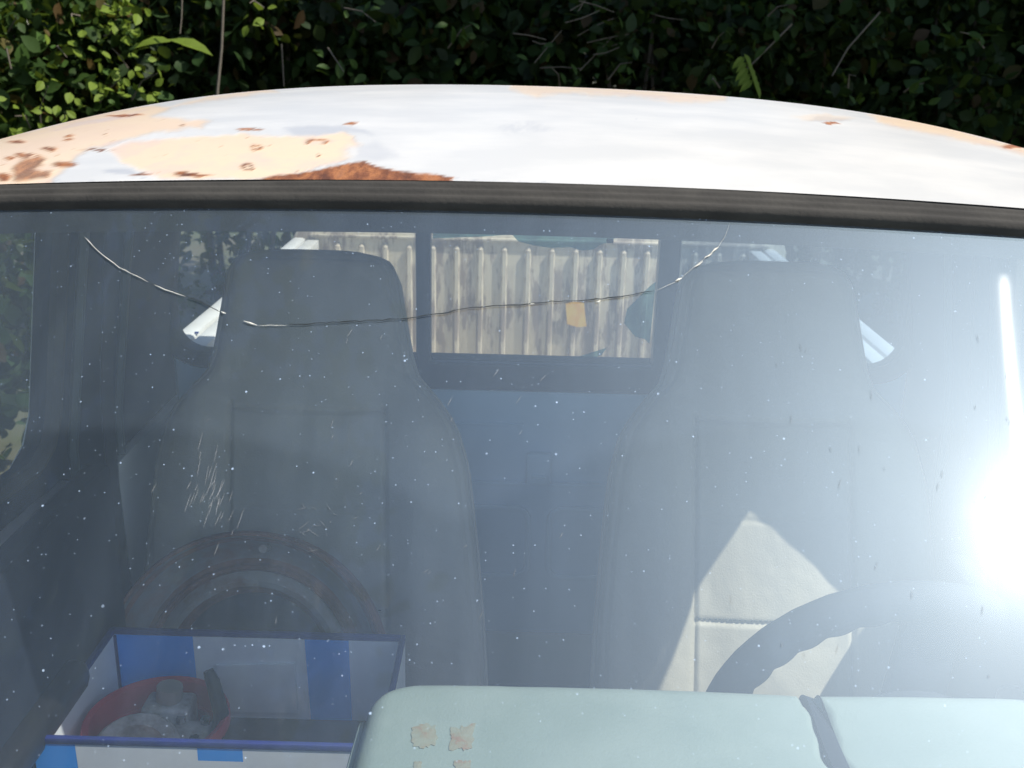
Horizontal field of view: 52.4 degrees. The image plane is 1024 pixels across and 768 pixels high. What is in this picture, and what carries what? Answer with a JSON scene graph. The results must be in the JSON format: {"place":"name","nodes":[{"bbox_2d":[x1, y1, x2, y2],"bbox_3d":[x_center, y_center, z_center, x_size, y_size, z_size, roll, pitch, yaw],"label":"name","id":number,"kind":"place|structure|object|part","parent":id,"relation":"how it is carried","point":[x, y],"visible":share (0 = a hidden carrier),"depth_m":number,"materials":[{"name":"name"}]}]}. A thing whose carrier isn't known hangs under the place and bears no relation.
{"place":"outdoors","nodes":[
{"label":"outdoors","id":0,"kind":"place"},
{"bbox_2d":[0,77,615,686],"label":"ground","id":1,"kind":"structure","parent":0,"point":[552,659],"depth_m":2.85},
{"bbox_2d":[0,233,34,459],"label":"dense shrub","id":2,"kind":"object","parent":1,"relation":"on","point":[16,283],"visible":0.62,"depth_m":3.33,"materials":[{"name":"green plant"}]},
{"bbox_2d":[0,0,188,362],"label":"bramble bush","id":3,"kind":"object","parent":1,"relation":"on","point":[35,63],"visible":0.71,"depth_m":4.38,"materials":[{"name":"green plant"}]},
{"bbox_2d":[0,0,280,297],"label":"dense shrub","id":4,"kind":"object","parent":1,"relation":"on","point":[126,104],"depth_m":5.80,"materials":[{"name":"green plant"}]},
{"bbox_2d":[39,0,403,322],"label":"bramble bush","id":5,"kind":"object","parent":1,"relation":"on","point":[222,28],"visible":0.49,"depth_m":4.60,"materials":[{"name":"green plant"}]},
{"bbox_2d":[182,6,603,250],"bbox_3d":[-0.865,-2.157,5.954,2.852,3.530,1.657,1,18,0],"label":"dense shrub","id":6,"kind":"object","parent":1,"relation":"on","point":[213,70],"depth_m":5.76,"materials":[{"name":"green plant"}]},
{"bbox_2d":[227,0,639,89],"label":"laurel bush","id":7,"kind":"object","parent":1,"relation":"on","point":[447,31],"visible":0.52,"depth_m":4.62,"materials":[{"name":"green plant"}]},
{"bbox_2d":[0,84,1023,767],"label":"pickup truck","id":8,"kind":"object","parent":1,"relation":"on","point":[700,416],"visible":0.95,"depth_m":1.55,"materials":[{"name":"paint"}]},
{"bbox_3d":[-0.574,0.518,1.077,0.170,0.602,0.875,1,18,0],"label":"door","id":9,"kind":"part","parent":8,"relation":"part of","materials":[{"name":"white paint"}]},
{"bbox_2d":[36,627,405,767],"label":"cardboard box","id":10,"kind":"object","parent":8,"relation":"on","point":[296,699],"visible":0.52,"depth_m":1.37,"materials":[{"name":"cardboard"}]},
{"bbox_2d":[80,676,230,739],"bbox_3d":[-0.431,0.443,1.273,0.172,0.086,0.172,1,18,0],"label":"plastic tub","id":11,"kind":"object","parent":10,"relation":"in","point":[108,709],"visible":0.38,"depth_m":1.31,"materials":[{"name":"red plastic"}]},
{"bbox_2d":[98,679,211,738],"bbox_3d":[-0.435,0.444,1.264,0.131,0.107,0.146,1,18,0],"label":"carburettor","id":12,"kind":"object","parent":11,"relation":"in","point":[169,709],"visible":0.48,"depth_m":1.28,"materials":[{"name":"metal"}]},
{"bbox_2d":[203,668,228,738],"bbox_3d":[-0.361,0.407,1.266,0.033,0.122,0.037,4,18,9],"label":"lever","id":13,"kind":"object","parent":11,"relation":"in","point":[219,706],"visible":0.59,"depth_m":1.26,"materials":[{"name":"black metal"}]},
{"bbox_2d":[123,530,384,633],"bbox_3d":[-0.375,0.410,1.472,0.403,0.387,0.220,1,18,0],"label":"steel wheel","id":14,"kind":"object","parent":8,"relation":"on","point":[253,580],"visible":0.38,"depth_m":1.50,"materials":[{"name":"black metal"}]},
{"bbox_3d":[0.047,-0.136,1.775,1.272,0.307,0.035,1,18,0],"label":"rear window","id":15,"kind":"part","parent":8,"relation":"part of","materials":[{"name":"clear glass"}]},
{"bbox_3d":[0.635,0.592,1.123,0.170,0.490,0.946,1,18,0],"label":"door","id":16,"kind":"part","parent":8,"relation":"part of","materials":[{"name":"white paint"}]},
{"bbox_2d":[433,4,799,91],"bbox_3d":[0.708,-2.024,5.989,2.965,3.357,1.517,1,18,0],"label":"dense shrub","id":17,"kind":"object","parent":1,"relation":"on","point":[637,69],"visible":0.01,"depth_m":5.61,"materials":[{"name":"green plant"}]},
{"bbox_2d":[451,0,855,100],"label":"bramble bush","id":18,"kind":"object","parent":1,"relation":"on","point":[620,22],"visible":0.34,"depth_m":4.53,"materials":[{"name":"green plant"}]},
{"bbox_2d":[639,0,994,125],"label":"laurel bush","id":19,"kind":"object","parent":1,"relation":"on","point":[820,26],"visible":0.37,"depth_m":4.63,"materials":[{"name":"green plant"}]},
{"bbox_2d":[792,0,1023,147],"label":"bramble bush","id":20,"kind":"object","parent":1,"relation":"on","point":[971,102],"visible":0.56,"depth_m":4.72,"materials":[{"name":"green plant"}]},
{"bbox_2d":[837,0,1023,142],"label":"dense shrub","id":21,"kind":"object","parent":1,"relation":"on","point":[1013,6],"visible":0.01,"depth_m":5.49,"materials":[{"name":"green plant"}]}
]}

